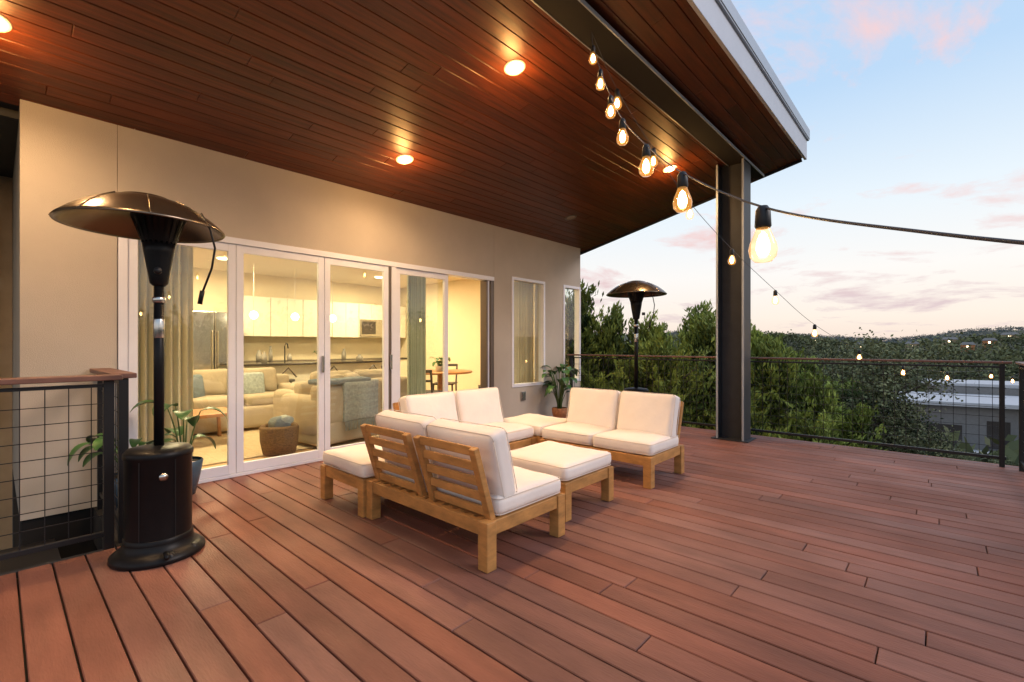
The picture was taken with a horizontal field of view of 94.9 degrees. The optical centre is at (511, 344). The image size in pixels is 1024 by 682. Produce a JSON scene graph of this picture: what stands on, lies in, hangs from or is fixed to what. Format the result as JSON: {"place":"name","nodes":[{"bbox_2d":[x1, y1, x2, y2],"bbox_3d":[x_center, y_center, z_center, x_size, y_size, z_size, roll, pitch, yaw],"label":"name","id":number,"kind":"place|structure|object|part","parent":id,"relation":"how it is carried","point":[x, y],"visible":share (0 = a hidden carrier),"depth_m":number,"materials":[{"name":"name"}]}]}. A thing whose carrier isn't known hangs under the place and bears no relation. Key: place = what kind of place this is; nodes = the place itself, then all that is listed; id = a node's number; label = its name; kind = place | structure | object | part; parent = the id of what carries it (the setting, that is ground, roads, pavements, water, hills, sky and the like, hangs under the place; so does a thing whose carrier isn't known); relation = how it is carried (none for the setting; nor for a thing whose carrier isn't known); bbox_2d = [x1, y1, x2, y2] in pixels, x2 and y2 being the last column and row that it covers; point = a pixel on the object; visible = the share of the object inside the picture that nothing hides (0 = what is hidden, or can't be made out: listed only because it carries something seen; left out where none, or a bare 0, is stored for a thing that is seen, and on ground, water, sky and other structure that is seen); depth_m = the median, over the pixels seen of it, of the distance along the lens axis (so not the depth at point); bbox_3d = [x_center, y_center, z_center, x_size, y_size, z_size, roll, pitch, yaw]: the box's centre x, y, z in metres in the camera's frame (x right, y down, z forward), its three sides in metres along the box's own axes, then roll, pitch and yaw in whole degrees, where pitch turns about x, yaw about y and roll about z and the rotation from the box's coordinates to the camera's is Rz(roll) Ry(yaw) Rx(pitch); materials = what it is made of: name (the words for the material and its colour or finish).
{"place":"outdoors","nodes":[
{"label":"outdoors","id":0,"kind":"place"},
{"bbox_2d":[220,343,381,383],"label":"kitchen island","id":1,"kind":"structure","parent":0,"point":[302,370],"depth_m":8.77,"materials":[{"name":"white"}]},
{"bbox_2d":[565,0,1023,340],"label":"sky","id":2,"kind":"structure","parent":0,"point":[912,111],"materials":[{"name":"blue"}]},
{"bbox_2d":[566,329,1023,465],"bbox_3d":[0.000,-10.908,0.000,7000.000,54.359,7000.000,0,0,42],"label":"ground","id":3,"kind":"structure","parent":0,"point":[988,331],"depth_m":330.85,"materials":[{"name":"green plant"}]},
{"bbox_2d":[0,176,11,549],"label":"entry wall","id":4,"kind":"structure","parent":3,"relation":"on","point":[5,322],"depth_m":4.76,"materials":[{"name":"grey paint"}]},
{"bbox_2d":[12,466,291,558],"bbox_3d":[-3.291,3.765,8.010,5.750,4.969,7.160,0,0,42],"label":"foundation","id":5,"kind":"object","parent":3,"relation":"on","point":[76,529],"visible":0.09,"depth_m":3.62,"materials":[{"name":"black"}]},
{"bbox_2d":[0,538,60,573],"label":"stair treads","id":6,"kind":"object","parent":5,"relation":"attached to","point":[23,561],"visible":0.12,"depth_m":3.19,"materials":[{"name":"black metal"}]},
{"bbox_2d":[202,437,378,468],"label":"interior floor","id":7,"kind":"structure","parent":5,"relation":"on","point":[249,459],"depth_m":5.26,"materials":[{"name":"brown wood"}]},
{"bbox_2d":[138,240,192,455],"bbox_3d":[-3.268,-0.016,4.312,0.092,2.512,0.680,0,0,42],"label":"linen curtain","id":8,"kind":"object","parent":7,"relation":"on","point":[178,345],"visible":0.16,"depth_m":4.39,"materials":[{"name":"beige fabric"}]},
{"bbox_2d":[193,311,226,369],"bbox_3d":[-5.667,0.315,8.787,0.790,1.830,0.870,0,0,42],"label":"refrigerator","id":9,"kind":"object","parent":7,"relation":"on","point":[209,339],"visible":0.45,"depth_m":8.49,"materials":[{"name":"silver metal"}]},
{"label":"doors","id":10,"kind":"part","parent":9,"relation":"part of","materials":[{"name":"silver metal"}]},
{"bbox_2d":[193,427,378,465],"bbox_3d":[-3.367,1.244,6.849,3.000,0.011,3.600,0,0,42],"label":"area rug","id":11,"kind":"object","parent":7,"relation":"on","point":[207,451],"visible":0.04,"depth_m":5.71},
{"bbox_2d":[193,407,226,436],"bbox_3d":[-4.027,1.044,5.827,0.700,0.389,1.000,0,0,42],"label":"wooden coffee table","id":12,"kind":"object","parent":11,"relation":"on","point":[209,413],"visible":0.17,"depth_m":5.97,"materials":[{"name":"brown wood"}]},
{"bbox_2d":[193,367,294,434],"bbox_3d":[-4.326,0.792,6.777,0.920,0.861,2.441,0,0,42],"label":"sectional sofa","id":13,"kind":"object","parent":11,"relation":"on","point":[262,385],"visible":0.27,"depth_m":6.86,"materials":[{"name":"fabric"}]},
{"bbox_2d":[259,415,298,455],"bbox_3d":[-2.676,1.030,5.410,0.410,0.430,0.410,0,0,42],"label":"wicker basket","id":14,"kind":"object","parent":11,"relation":"on","point":[278,435],"visible":1,"depth_m":5.27,"materials":[{"name":"brown wicker"}]},
{"bbox_2d":[281,373,380,445],"bbox_3d":[-2.315,0.793,6.104,0.908,0.857,0.991,0,0,32],"label":"armchair","id":15,"kind":"object","parent":11,"relation":"on","point":[355,402],"visible":0.69,"depth_m":5.76,"materials":[{"name":"fabric"}]},
{"bbox_2d":[273,369,406,416],"bbox_3d":[-2.440,0.792,6.885,0.920,0.860,1.738,0,0,42],"label":"living room sofa","id":16,"kind":"object","parent":11,"relation":"on","point":[303,387],"visible":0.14,"depth_m":6.50,"materials":[{"name":"fabric"}]},
{"bbox_2d":[282,367,296,382],"bbox_3d":[-3.873,0.809,7.986,0.382,0.862,0.360,0,0,42],"label":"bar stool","id":17,"kind":"object","parent":7,"relation":"on","point":[291,380],"visible":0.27,"depth_m":7.92,"materials":[{"name":"brown"}]},
{"bbox_2d":[244,295,406,375],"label":"kitchen cabinets","id":18,"kind":"object","parent":7,"relation":"on","point":[352,320],"visible":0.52,"depth_m":10.17,"materials":[{"name":"white wood"}]},
{"bbox_2d":[362,321,375,333],"bbox_3d":[-3.422,-0.400,11.253,0.008,0.300,0.360,0,0,42],"label":"microwave window","id":19,"kind":"structure","parent":18,"relation":"in","point":[367,327],"depth_m":11.24,"materials":[{"name":"black glass"}]},
{"bbox_2d":[407,275,425,394],"bbox_3d":[-1.337,-0.016,6.584,0.092,2.512,0.400,0,0,42],"label":"green curtain","id":20,"kind":"object","parent":7,"relation":"on","point":[416,334],"visible":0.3,"depth_m":6.55,"materials":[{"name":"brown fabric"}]},
{"bbox_2d":[426,370,442,393],"bbox_3d":[-1.442,0.828,7.822,0.440,0.846,0.520,0,0,14],"label":"dining chair","id":21,"kind":"object","parent":7,"relation":"on","point":[431,391],"visible":0.2,"depth_m":7.59,"materials":[{"name":"brown wood"}]},
{"bbox_2d":[433,364,457,390],"bbox_3d":[-1.371,0.828,9.673,0.440,0.846,0.520,0,0,5],"label":"dining chair","id":22,"kind":"object","parent":7,"relation":"on","point":[451,383],"visible":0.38,"depth_m":9.81,"materials":[{"name":"brown wood"}]},
{"bbox_2d":[426,369,472,389],"bbox_3d":[-1.335,0.870,8.786,1.200,0.760,1.200,0,0,42],"label":"dining table","id":23,"kind":"object","parent":7,"relation":"on","point":[450,372],"visible":0.37,"depth_m":8.71,"materials":[{"name":"brown wood"}]},
{"bbox_2d":[430,357,450,370],"bbox_3d":[-1.269,0.356,8.639,0.409,0.268,0.411,0,0,42],"label":"table plant","id":24,"kind":"object","parent":23,"relation":"on","point":[439,367],"visible":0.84,"depth_m":8.59,"materials":[{"name":"green plant"}]},
{"bbox_2d":[514,281,533,383],"bbox_3d":[0.154,-0.016,8.073,0.092,2.512,0.750,0,0,42],"label":"linen curtain","id":25,"kind":"object","parent":7,"relation":"on","point":[523,332],"visible":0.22,"depth_m":8.09,"materials":[{"name":"beige fabric"}]},
{"bbox_2d":[12,99,579,520],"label":"stucco walls","id":26,"kind":"structure","parent":5,"relation":"on","point":[64,300],"depth_m":3.92,"materials":[{"name":"beige paint"}]},
{"bbox_2d":[0,107,18,179],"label":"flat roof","id":27,"kind":"structure","parent":26,"relation":"attached to","point":[9,120],"depth_m":3.90,"materials":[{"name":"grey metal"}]},
{"bbox_2d":[117,125,117,191],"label":"control joints","id":28,"kind":"object","parent":26,"relation":"attached to","point":[117,158],"visible":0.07,"depth_m":3.81,"materials":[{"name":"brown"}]},
{"bbox_2d":[0,101,580,251],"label":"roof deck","id":29,"kind":"structure","parent":26,"relation":"on","point":[9,106],"depth_m":3.48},
{"bbox_2d":[0,0,801,251],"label":"porch roof","id":30,"kind":"structure","parent":29,"relation":"on","point":[363,95],"depth_m":3.98,"materials":[{"name":"brown wood"}]},
{"bbox_2d":[0,14,12,32],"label":"recessed downlight","id":31,"kind":"object","parent":30,"relation":"attached to","point":[6,25],"visible":1,"depth_m":2.85,"materials":[{"name":"white plastic"}]},
{"bbox_2d":[396,154,413,163],"bbox_3d":[-1.126,-1.938,4.946,0.184,0.030,0.184,-17,-11,41],"label":"recessed downlight","id":32,"kind":"object","parent":30,"relation":"attached to","point":[404,159],"visible":1,"depth_m":4.92,"materials":[{"name":"white plastic"}]},
{"bbox_2d":[504,59,525,75],"bbox_3d":[0.024,-2.287,3.899,0.184,0.030,0.184,-17,-11,41],"label":"recessed downlight","id":33,"kind":"object","parent":30,"relation":"attached to","point":[513,67],"visible":1,"depth_m":3.88,"materials":[{"name":"white plastic"}]},
{"bbox_2d":[565,215,576,219],"bbox_3d":[0.900,-1.944,7.199,0.184,0.010,0.184,-17,-11,41],"label":"recessed downlight","id":34,"kind":"object","parent":30,"relation":"attached to","point":[570,217],"visible":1,"depth_m":7.19,"materials":[{"name":"brown metal"}]},
{"bbox_2d":[663,165,676,172],"bbox_3d":[2.063,-2.287,6.140,0.184,0.030,0.184,-17,-11,41],"label":"recessed downlight","id":35,"kind":"object","parent":30,"relation":"attached to","point":[669,168],"visible":0.8,"depth_m":6.12,"materials":[{"name":"white plastic"}]},
{"bbox_2d":[580,158,801,254],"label":"end fascia","id":36,"kind":"structure","parent":29,"relation":"attached to","point":[697,204],"depth_m":7.72,"materials":[{"name":"brown metal"}]},
{"bbox_2d":[687,0,806,159],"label":"fascia board","id":37,"kind":"object","parent":29,"relation":"attached to","point":[713,18],"visible":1,"depth_m":4.47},
{"bbox_2d":[716,0,809,140],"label":"fascia drip edge","id":38,"kind":"object","parent":37,"relation":"attached to","point":[732,15],"visible":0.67,"depth_m":4.72,"materials":[{"name":"grey metal"}]},
{"bbox_2d":[117,236,580,483],"bbox_3d":[-1.014,0.095,6.309,0.168,2.309,6.628,0,0,42],"label":"door and window frames","id":39,"kind":"structure","parent":26,"relation":"attached to","point":[236,249],"depth_m":4.85,"materials":[{"name":"white metal"}]},
{"bbox_2d":[321,354,391,372],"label":"door handles","id":40,"kind":"object","parent":39,"relation":"attached to","point":[322,364],"depth_m":5.06,"materials":[{"name":"grey metal"}]},
{"bbox_2d":[389,266,493,408],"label":"bronze door frames","id":41,"kind":"structure","parent":39,"relation":"attached to","point":[483,334],"depth_m":6.97,"materials":[{"name":"brown metal"}]},
{"bbox_2d":[193,247,534,391],"bbox_3d":[-3.309,-0.150,8.014,5.418,2.800,6.900,0,0,42],"label":"interior lining","id":42,"kind":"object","parent":26,"relation":"attached to","point":[270,277],"visible":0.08,"depth_m":10.48,"materials":[{"name":"beige paint"}]},
{"bbox_2d":[249,311,257,318],"bbox_3d":[-4.631,-0.953,8.432,0.150,0.995,0.150,0,0,42],"label":"pendant lamp","id":43,"kind":"object","parent":42,"relation":"hanging from","point":[253,314],"visible":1,"depth_m":8.39,"materials":[{"name":"white plastic"}]},
{"bbox_2d":[291,313,298,320],"bbox_3d":[-4.139,-0.953,8.972,0.150,0.995,0.150,0,0,42],"label":"pendant lamp","id":44,"kind":"object","parent":42,"relation":"hanging from","point":[294,316],"visible":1,"depth_m":8.93,"materials":[{"name":"white plastic"}]},
{"bbox_2d":[330,273,336,321],"bbox_3d":[-3.635,-0.953,9.527,0.150,0.995,0.150,0,0,42],"label":"pendant lamp","id":45,"kind":"object","parent":42,"relation":"hanging from","point":[333,318],"visible":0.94,"depth_m":9.52,"materials":[{"name":"white plastic"}]},
{"bbox_2d":[521,391,525,400],"bbox_3d":[0.182,0.820,7.501,0.031,0.140,0.100,0,0,42],"label":"outlet cover","id":46,"kind":"object","parent":26,"relation":"attached to","point":[523,395],"visible":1,"depth_m":7.48,"materials":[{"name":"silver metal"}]},
{"bbox_2d":[0,415,1023,681],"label":"wooden deck","id":47,"kind":"structure","parent":3,"relation":"on","point":[766,559],"depth_m":2.42,"materials":[{"name":"brown wood"}]},
{"bbox_2d":[0,374,122,560],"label":"stair railing","id":48,"kind":"object","parent":47,"relation":"on","point":[107,532],"visible":0.86,"depth_m":2.81,"materials":[{"name":"black metal"}]},
{"bbox_2d":[90,368,136,543],"bbox_3d":[-2.877,0.858,3.375,1.020,1.344,0.130,0,0,42],"label":"stair railing","id":49,"kind":"object","parent":47,"relation":"on","point":[123,416],"visible":0.48,"depth_m":3.06,"materials":[{"name":"black metal"}]},
{"bbox_2d":[67,433,177,508],"bbox_3d":[-2.952,0.959,3.583,0.560,0.578,0.652,0,0,42],"label":"potted plant","id":50,"kind":"object","parent":47,"relation":"on","point":[97,443],"visible":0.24,"depth_m":3.41,"materials":[{"name":"green plant"}]},
{"bbox_2d":[48,191,225,570],"bbox_3d":[-2.187,0.177,2.814,0.848,2.145,0.824,0,0,17],"label":"patio heater","id":51,"kind":"object","parent":47,"relation":"on","point":[158,530],"visible":1,"depth_m":2.73,"materials":[{"name":"black metal"}]},
{"bbox_2d":[130,400,227,494],"bbox_3d":[-2.744,0.848,3.885,0.506,0.800,0.525,0,0,9],"label":"potted plant","id":52,"kind":"object","parent":47,"relation":"on","point":[197,461],"visible":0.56,"depth_m":3.90,"materials":[{"name":"green plant"}]},
{"bbox_2d":[320,444,384,517],"bbox_3d":[-1.081,1.044,3.864,0.660,0.409,0.700,0,0,42],"label":"outdoor ottoman","id":53,"kind":"object","parent":47,"relation":"on","point":[350,465],"visible":0.41,"depth_m":3.62,"materials":[{"name":"white fabric"}]},
{"bbox_2d":[360,409,564,573],"bbox_3d":[-0.374,0.862,3.215,1.240,0.773,0.788,0,0,42],"label":"outdoor loveseat","id":54,"kind":"object","parent":47,"relation":"on","point":[471,478],"visible":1,"depth_m":2.87,"materials":[{"name":"white fabric"}]},
{"bbox_2d":[393,387,536,449],"bbox_3d":[-0.460,0.862,4.745,0.788,0.773,1.280,0,0,42],"label":"outdoor loveseat","id":55,"kind":"object","parent":47,"relation":"on","point":[480,405],"visible":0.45,"depth_m":4.84,"materials":[{"name":"white fabric"}]},
{"bbox_2d":[503,413,566,442],"bbox_3d":[0.261,1.043,5.428,0.700,0.412,0.660,0,0,42],"label":"outdoor ottoman","id":56,"kind":"object","parent":47,"relation":"on","point":[538,422],"visible":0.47,"depth_m":5.25,"materials":[{"name":"white fabric"}]},
{"bbox_2d":[542,364,579,417],"bbox_3d":[0.808,0.786,7.805,0.656,0.925,0.774,0,0,42],"label":"basket plant","id":57,"kind":"object","parent":47,"relation":"on","point":[559,411],"visible":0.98,"depth_m":7.78,"materials":[{"name":"green plant"}]},
{"bbox_2d":[509,441,613,521],"bbox_3d":[0.346,1.043,3.768,0.680,0.410,0.660,0,0,42],"label":"outdoor ottoman","id":58,"kind":"object","parent":47,"relation":"on","point":[574,468],"visible":0.78,"depth_m":3.58,"materials":[{"name":"white fabric"}]},
{"bbox_2d":[539,387,683,488],"bbox_3d":[1.003,0.862,4.758,1.240,0.773,0.788,0,0,42],"label":"outdoor loveseat","id":59,"kind":"object","parent":47,"relation":"on","point":[643,429],"visible":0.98,"depth_m":4.57,"materials":[{"name":"white fabric"}]},
{"bbox_2d":[606,280,666,392],"bbox_3d":[1.742,0.177,6.595,0.824,2.145,0.824,0,0,-18],"label":"patio heater","id":60,"kind":"object","parent":47,"relation":"on","point":[635,292],"visible":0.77,"depth_m":6.53,"materials":[{"name":"black metal"}]},
{"bbox_2d":[711,159,755,442],"bbox_3d":[2.947,-0.570,6.255,0.460,3.638,0.380,0,0,42],"label":"wide flange","id":61,"kind":"object","parent":47,"relation":"on","point":[729,326],"visible":1,"depth_m":6.25,"materials":[{"name":"grey metal"}]},
{"bbox_2d":[533,0,762,178],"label":"steel beam","id":62,"kind":"structure","parent":61,"relation":"on","point":[578,20],"depth_m":4.12,"materials":[{"name":"black metal"}]},
{"bbox_2d":[531,0,763,176],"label":"beam edge","id":63,"kind":"object","parent":62,"relation":"attached to","point":[588,7],"visible":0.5,"depth_m":4.13,"materials":[{"name":"grey metal"}]},
{"bbox_2d":[592,33,1018,382],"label":"string lights","id":64,"kind":"object","parent":62,"relation":"hanging from","point":[617,95],"visible":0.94,"depth_m":4.97},
{"bbox_2d":[591,32,1023,262],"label":"string lights","id":65,"kind":"object","parent":62,"relation":"hanging from","point":[763,217],"visible":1,"depth_m":1.09,"materials":[{"name":"grey"}]},
{"bbox_2d":[716,158,743,440],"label":"flange edges","id":66,"kind":"object","parent":61,"relation":"attached to","point":[742,301],"visible":1,"depth_m":6.03,"materials":[{"name":"grey metal"}]},
{"bbox_2d":[567,354,1011,467],"bbox_3d":[3.037,0.850,6.606,5.480,1.360,0.090,0,0,42],"label":"deck railing","id":67,"kind":"object","parent":47,"relation":"on","point":[1001,457],"visible":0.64,"depth_m":5.61,"materials":[{"name":"black metal"}]},
{"bbox_2d":[1015,362,1023,471],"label":"deck railing","id":68,"kind":"object","parent":47,"relation":"on","point":[1021,416],"visible":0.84,"depth_m":4.63,"materials":[{"name":"black metal"}]},
{"bbox_2d":[565,279,617,389],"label":"juniper tree","id":69,"kind":"object","parent":3,"relation":"on","point":[587,303],"visible":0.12,"depth_m":10.91,"materials":[{"name":"green plant"}]},
{"bbox_2d":[597,377,629,391],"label":"juniper tree","id":70,"kind":"object","parent":3,"relation":"on","point":[617,387],"visible":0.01,"depth_m":10.00,"materials":[{"name":"green plant"}]},
{"bbox_2d":[580,300,655,391],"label":"juniper tree","id":71,"kind":"object","parent":3,"relation":"on","point":[610,330],"visible":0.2,"depth_m":10.82,"materials":[{"name":"green plant"}]},
{"bbox_2d":[589,309,709,425],"bbox_3d":[3.165,2.562,11.157,4.380,6.806,4.145,0,0,28],"label":"juniper tree","id":72,"kind":"object","parent":3,"relation":"on","point":[643,330],"visible":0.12,"depth_m":10.66,"materials":[{"name":"green plant"}]},
{"bbox_2d":[617,320,685,357],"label":"juniper tree","id":73,"kind":"object","parent":3,"relation":"on","point":[661,333],"depth_m":14.09,"materials":[{"name":"green plant"}]},
{"bbox_2d":[586,331,757,429],"bbox_3d":[3.360,2.799,10.025,5.123,6.320,4.230,0,0,-11],"label":"juniper tree","id":74,"kind":"object","parent":3,"relation":"on","point":[655,346],"visible":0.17,"depth_m":9.68,"materials":[{"name":"green plant"}]},
{"bbox_2d":[671,386,705,428],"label":"juniper tree","id":75,"kind":"object","parent":3,"relation":"on","point":[687,419],"visible":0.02,"depth_m":9.11,"materials":[{"name":"green plant"}]},
{"bbox_2d":[668,299,715,426],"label":"juniper tree","id":76,"kind":"object","parent":3,"relation":"on","point":[689,336],"visible":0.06,"depth_m":11.05,"materials":[{"name":"green plant"}]},
{"bbox_2d":[679,311,792,432],"bbox_3d":[4.450,2.599,10.083,3.395,6.703,3.669,0,0,42],"label":"juniper tree","id":77,"kind":"object","parent":3,"relation":"on","point":[707,336],"visible":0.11,"depth_m":9.94,"materials":[{"name":"green plant"}]},
{"bbox_2d":[684,402,793,438],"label":"juniper tree","id":78,"kind":"object","parent":3,"relation":"on","point":[758,424],"visible":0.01,"depth_m":8.44,"materials":[{"name":"green plant"}]},
{"bbox_2d":[712,322,844,432],"bbox_3d":[6.009,2.688,10.789,3.947,6.552,4.170,0,0,41],"label":"juniper tree","id":79,"kind":"object","parent":3,"relation":"on","point":[757,336],"visible":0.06,"depth_m":10.66,"materials":[{"name":"green plant"}]},
{"bbox_2d":[751,335,843,444],"bbox_3d":[5.435,2.870,9.527,2.788,6.160,2.579,0,0,-9],"label":"juniper tree","id":80,"kind":"object","parent":3,"relation":"on","point":[773,377],"visible":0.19,"depth_m":9.40,"materials":[{"name":"green plant"}]},
{"bbox_2d":[781,410,861,447],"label":"juniper tree","id":81,"kind":"object","parent":3,"relation":"on","point":[817,430],"visible":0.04,"depth_m":8.64,"materials":[{"name":"green plant"}]},
{"bbox_2d":[769,351,874,443],"bbox_3d":[6.775,3.017,11.165,3.901,5.892,4.122,0,0,-40],"label":"juniper tree","id":82,"kind":"object","parent":3,"relation":"on","point":[812,367],"visible":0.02,"depth_m":10.77,"materials":[{"name":"green plant"}]},
{"bbox_2d":[794,368,866,446],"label":"juniper tree","id":83,"kind":"object","parent":3,"relation":"on","point":[816,390],"visible":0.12,"depth_m":9.70,"materials":[{"name":"green plant"}]},
{"bbox_2d":[666,325,1023,343],"bbox_3d":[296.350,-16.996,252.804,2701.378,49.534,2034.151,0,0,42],"label":"ridge woodland","id":84,"kind":"object","parent":3,"relation":"on","point":[1000,329],"visible":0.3,"depth_m":818.25,"materials":[{"name":"green plant"}]},
{"bbox_2d":[834,401,887,450],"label":"juniper tree","id":85,"kind":"object","parent":3,"relation":"on","point":[857,418],"visible":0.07,"depth_m":9.76,"materials":[{"name":"green plant"}]},
{"bbox_2d":[832,375,949,456],"bbox_3d":[9.355,3.355,11.861,3.324,5.216,3.677,0,0,-39],"label":"oak tree","id":86,"kind":"object","parent":3,"relation":"on","point":[909,433],"visible":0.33,"depth_m":11.41,"materials":[{"name":"green plant"}]},
{"bbox_2d":[818,327,978,457],"bbox_3d":[9.536,2.745,12.481,4.542,6.444,4.106,0,0,30],"label":"oak tree","id":87,"kind":"object","parent":3,"relation":"on","point":[868,348],"visible":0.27,"depth_m":11.96,"materials":[{"name":"green plant"}]},
{"bbox_2d":[899,423,978,459],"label":"oak tree","id":88,"kind":"object","parent":3,"relation":"on","point":[937,437],"visible":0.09,"depth_m":12.83,"materials":[{"name":"green plant"}]},
{"bbox_2d":[897,386,1018,453],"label":"walls","id":89,"kind":"structure","parent":3,"relation":"on","point":[1011,416],"depth_m":31.65,"materials":[{"name":"grey paint"}]},
{"bbox_2d":[875,379,1018,418],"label":"flat roofs","id":90,"kind":"structure","parent":89,"relation":"on","point":[1011,402],"depth_m":34.21,"materials":[{"name":"grey metal"}]},
{"bbox_2d":[914,421,1010,448],"bbox_3d":[30.704,6.600,31.507,7.000,3.100,0.032,0,0,34],"label":"window","id":91,"kind":"structure","parent":89,"relation":"attached to","point":[989,429],"depth_m":30.98,"materials":[{"name":"grey glass"}]},
{"bbox_2d":[961,345,974,351],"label":"walls","id":92,"kind":"structure","parent":3,"relation":"on","point":[963,346],"depth_m":271.99,"materials":[{"name":"ceramic"}]},
{"bbox_2d":[960,342,975,344],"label":"roof","id":93,"kind":"structure","parent":92,"relation":"on","point":[967,343],"depth_m":272.37,"materials":[{"name":"grey paint"}]},
{"bbox_2d":[952,449,1015,465],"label":"oak tree","id":94,"kind":"object","parent":3,"relation":"on","point":[1006,463],"visible":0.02,"depth_m":11.84,"materials":[{"name":"green plant"}]},
{"bbox_2d":[982,340,996,347],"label":"walls","id":95,"kind":"structure","parent":3,"relation":"on","point":[986,342],"depth_m":280.87,"materials":[{"name":"ceramic"}]},
{"bbox_2d":[981,338,996,340],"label":"roof","id":96,"kind":"structure","parent":95,"relation":"on","point":[988,339],"depth_m":281.11,"materials":[{"name":"grey paint"}]},
{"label":"walls","id":97,"kind":"object","parent":3,"relation":"on","visible":0},
{"bbox_2d":[941,337,957,339],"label":"roof","id":98,"kind":"structure","parent":97,"relation":"on","point":[952,338],"depth_m":313.87,"materials":[{"name":"grey paint"}]},
{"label":"walls","id":99,"kind":"object","parent":3,"relation":"on","visible":0},
{"bbox_2d":[905,341,919,343],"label":"roof","id":100,"kind":"structure","parent":99,"relation":"on","point":[909,342],"depth_m":319.02,"materials":[{"name":"grey paint"}]},
{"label":"walls","id":101,"kind":"object","parent":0,"visible":0},
{"bbox_2d":[1000,332,1019,334],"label":"roof","id":102,"kind":"structure","parent":101,"relation":"on","point":[1008,333],"depth_m":309.32,"materials":[{"name":"grey paint"}]}
]}

